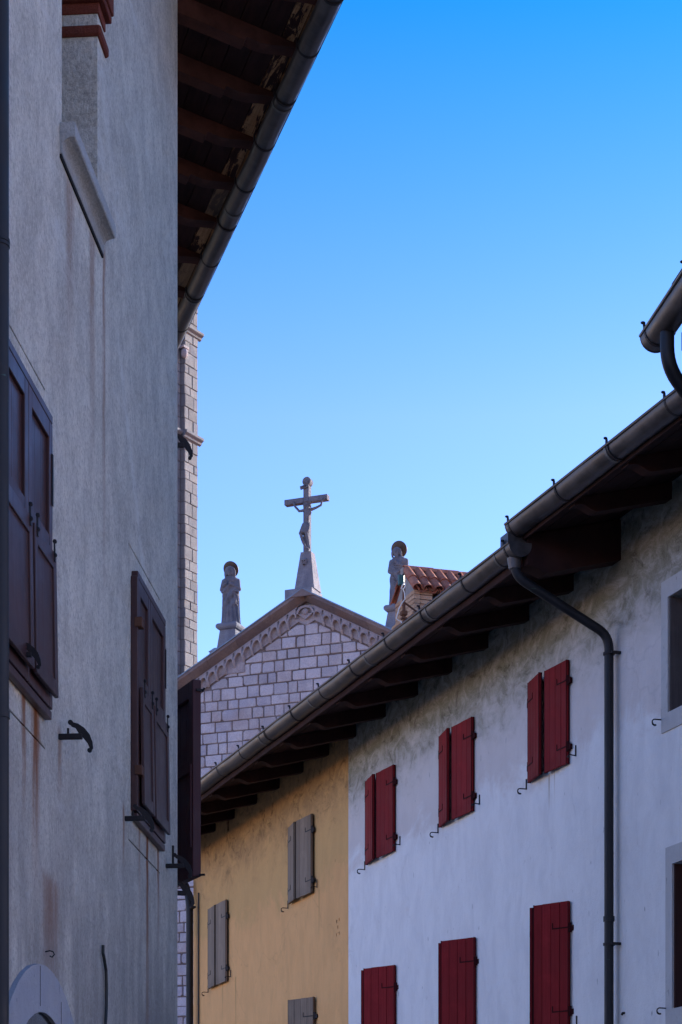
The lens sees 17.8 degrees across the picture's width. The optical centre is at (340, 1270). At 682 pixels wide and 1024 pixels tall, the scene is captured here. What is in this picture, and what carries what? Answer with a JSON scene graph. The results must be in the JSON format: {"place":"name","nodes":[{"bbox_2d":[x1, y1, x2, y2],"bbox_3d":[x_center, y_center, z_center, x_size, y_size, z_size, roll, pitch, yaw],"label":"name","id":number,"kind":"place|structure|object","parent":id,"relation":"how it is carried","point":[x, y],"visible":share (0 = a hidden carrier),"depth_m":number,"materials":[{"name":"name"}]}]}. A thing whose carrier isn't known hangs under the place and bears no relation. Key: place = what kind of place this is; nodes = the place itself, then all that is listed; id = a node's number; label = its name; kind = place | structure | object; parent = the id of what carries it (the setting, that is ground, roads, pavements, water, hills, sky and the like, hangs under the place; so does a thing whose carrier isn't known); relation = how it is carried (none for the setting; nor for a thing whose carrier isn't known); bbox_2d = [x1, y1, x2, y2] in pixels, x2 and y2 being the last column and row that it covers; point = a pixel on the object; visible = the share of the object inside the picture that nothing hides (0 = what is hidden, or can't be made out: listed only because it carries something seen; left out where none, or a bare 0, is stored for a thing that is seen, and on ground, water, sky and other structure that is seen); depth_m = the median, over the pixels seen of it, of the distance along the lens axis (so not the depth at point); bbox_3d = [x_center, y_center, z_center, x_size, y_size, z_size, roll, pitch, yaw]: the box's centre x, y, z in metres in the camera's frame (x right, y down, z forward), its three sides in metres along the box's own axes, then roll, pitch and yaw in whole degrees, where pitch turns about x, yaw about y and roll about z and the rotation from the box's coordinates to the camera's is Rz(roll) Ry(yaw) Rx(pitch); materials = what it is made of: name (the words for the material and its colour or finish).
{"place":"outdoors","nodes":[
{"label":"outdoors","id":0,"kind":"place"},
{"bbox_2d":[9,0,194,1023],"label":"grey house","id":1,"kind":"structure","parent":0,"point":[94,445],"depth_m":11.54,"materials":[{"name":"paint"}]},
{"bbox_2d":[0,0,9,1023],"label":"downpipe","id":2,"kind":"object","parent":1,"relation":"attached to","point":[4,511],"visible":1,"depth_m":9.01,"materials":[{"name":"black metal"}]},
{"bbox_2d":[27,1012,50,1023],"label":"door","id":3,"kind":"structure","parent":1,"relation":"in","point":[38,1018],"depth_m":10.13,"materials":[{"name":"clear glass"}]},
{"bbox_2d":[101,945,107,1023],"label":"wall cable","id":4,"kind":"object","parent":1,"relation":"attached to","point":[106,981],"depth_m":11.70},
{"bbox_2d":[177,679,204,887],"bbox_3d":[-1.092,-3.337,15.006,0.100,1.334,0.686,0,0,-24],"label":"open shutter","id":5,"kind":"object","parent":1,"relation":"attached to","point":[189,772],"visible":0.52,"depth_m":14.78,"materials":[{"name":"paint"}]},
{"bbox_2d":[177,0,316,308],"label":"timber eave","id":6,"kind":"object","parent":1,"relation":"attached to","point":[234,57],"visible":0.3,"depth_m":15.41,"materials":[{"name":"brown wood"}]},
{"bbox_2d":[177,0,343,350],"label":"rain gutter","id":7,"kind":"object","parent":6,"relation":"attached to","point":[309,44],"visible":0.68,"depth_m":16.04,"materials":[{"name":"grey metal"}]},
{"bbox_2d":[177,588,391,1023],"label":"church","id":8,"kind":"structure","parent":0,"point":[267,668],"depth_m":61.42,"materials":[{"name":"stone"}]},
{"bbox_2d":[215,561,244,646],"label":"statue","id":9,"kind":"object","parent":8,"relation":"on","point":[229,626],"visible":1,"depth_m":62.17,"materials":[{"name":"stone"}]},
{"bbox_2d":[284,477,329,605],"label":"crucifix","id":10,"kind":"object","parent":8,"relation":"on","point":[307,578],"visible":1,"depth_m":61.27,"materials":[{"name":"stone"}]},
{"bbox_2d":[383,541,408,626],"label":"statue","id":11,"kind":"object","parent":8,"relation":"on","point":[398,561],"visible":0.61,"depth_m":60.27,"materials":[{"name":"stone"}]},
{"bbox_2d":[197,0,681,661],"label":"sky","id":12,"kind":"structure","parent":0,"point":[426,305],"materials":[{"name":"blue"}]},
{"bbox_2d":[672,269,681,350],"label":"corner house","id":13,"kind":"structure","parent":0,"point":[681,333],"depth_m":19.86,"materials":[{"name":"white paint"}]},
{"bbox_2d":[639,260,681,352],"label":"rain gutter","id":14,"kind":"object","parent":13,"relation":"attached to","point":[666,315],"visible":0.82,"depth_m":19.44,"materials":[{"name":"grey metal"}]},
{"bbox_2d":[660,330,681,398],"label":"downpipe","id":15,"kind":"object","parent":14,"relation":"attached to","point":[673,373],"visible":1,"depth_m":19.61,"materials":[{"name":"black metal"}]},
{"label":"ground","id":16,"kind":"structure","parent":0,"visible":0},
{"bbox_2d":[177,309,203,676],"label":"bell tower","id":17,"kind":"structure","parent":16,"relation":"on","point":[187,507],"depth_m":69.51,"materials":[{"name":"stone"}]},
{"bbox_2d":[193,740,347,1023],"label":"yellow house","id":18,"kind":"structure","parent":16,"relation":"on","point":[270,887],"depth_m":36.74,"materials":[{"name":"paint"}]},
{"bbox_2d":[185,883,198,1023],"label":"downpipe","id":19,"kind":"object","parent":18,"relation":"attached to","point":[189,964],"visible":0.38,"depth_m":41.56,"materials":[{"name":"metal"}]},
{"bbox_2d":[201,540,531,794],"bbox_3d":[-1.048,-8.180,33.091,0.327,0.224,18.098,0,0,-20],"label":"rain gutter","id":20,"kind":"object","parent":18,"relation":"attached to","point":[475,579],"visible":0.84,"depth_m":28.67,"materials":[{"name":"grey metal"}]},
{"bbox_2d":[390,565,466,629],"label":"chimney","id":21,"kind":"object","parent":18,"relation":"on","point":[424,586],"visible":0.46,"depth_m":42.63,"materials":[{"name":"brick"}]},
{"bbox_2d":[396,574,416,622],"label":"aerial mast","id":22,"kind":"object","parent":21,"relation":"attached to","point":[402,584],"visible":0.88,"depth_m":41.95,"materials":[{"name":"metal"}]},
{"bbox_2d":[274,416,681,1023],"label":"white house","id":23,"kind":"structure","parent":16,"relation":"on","point":[470,729],"depth_m":26.96,"materials":[{"name":"paint"}]},
{"bbox_2d":[500,532,620,1023],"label":"downpipe","id":24,"kind":"object","parent":23,"relation":"attached to","point":[601,631],"visible":0.99,"depth_m":25.02,"materials":[{"name":"grey metal"}]},
{"bbox_2d":[504,389,681,536],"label":"rain gutter","id":25,"kind":"object","parent":23,"relation":"attached to","point":[648,424],"visible":0.99,"depth_m":22.54,"materials":[{"name":"grey metal"}]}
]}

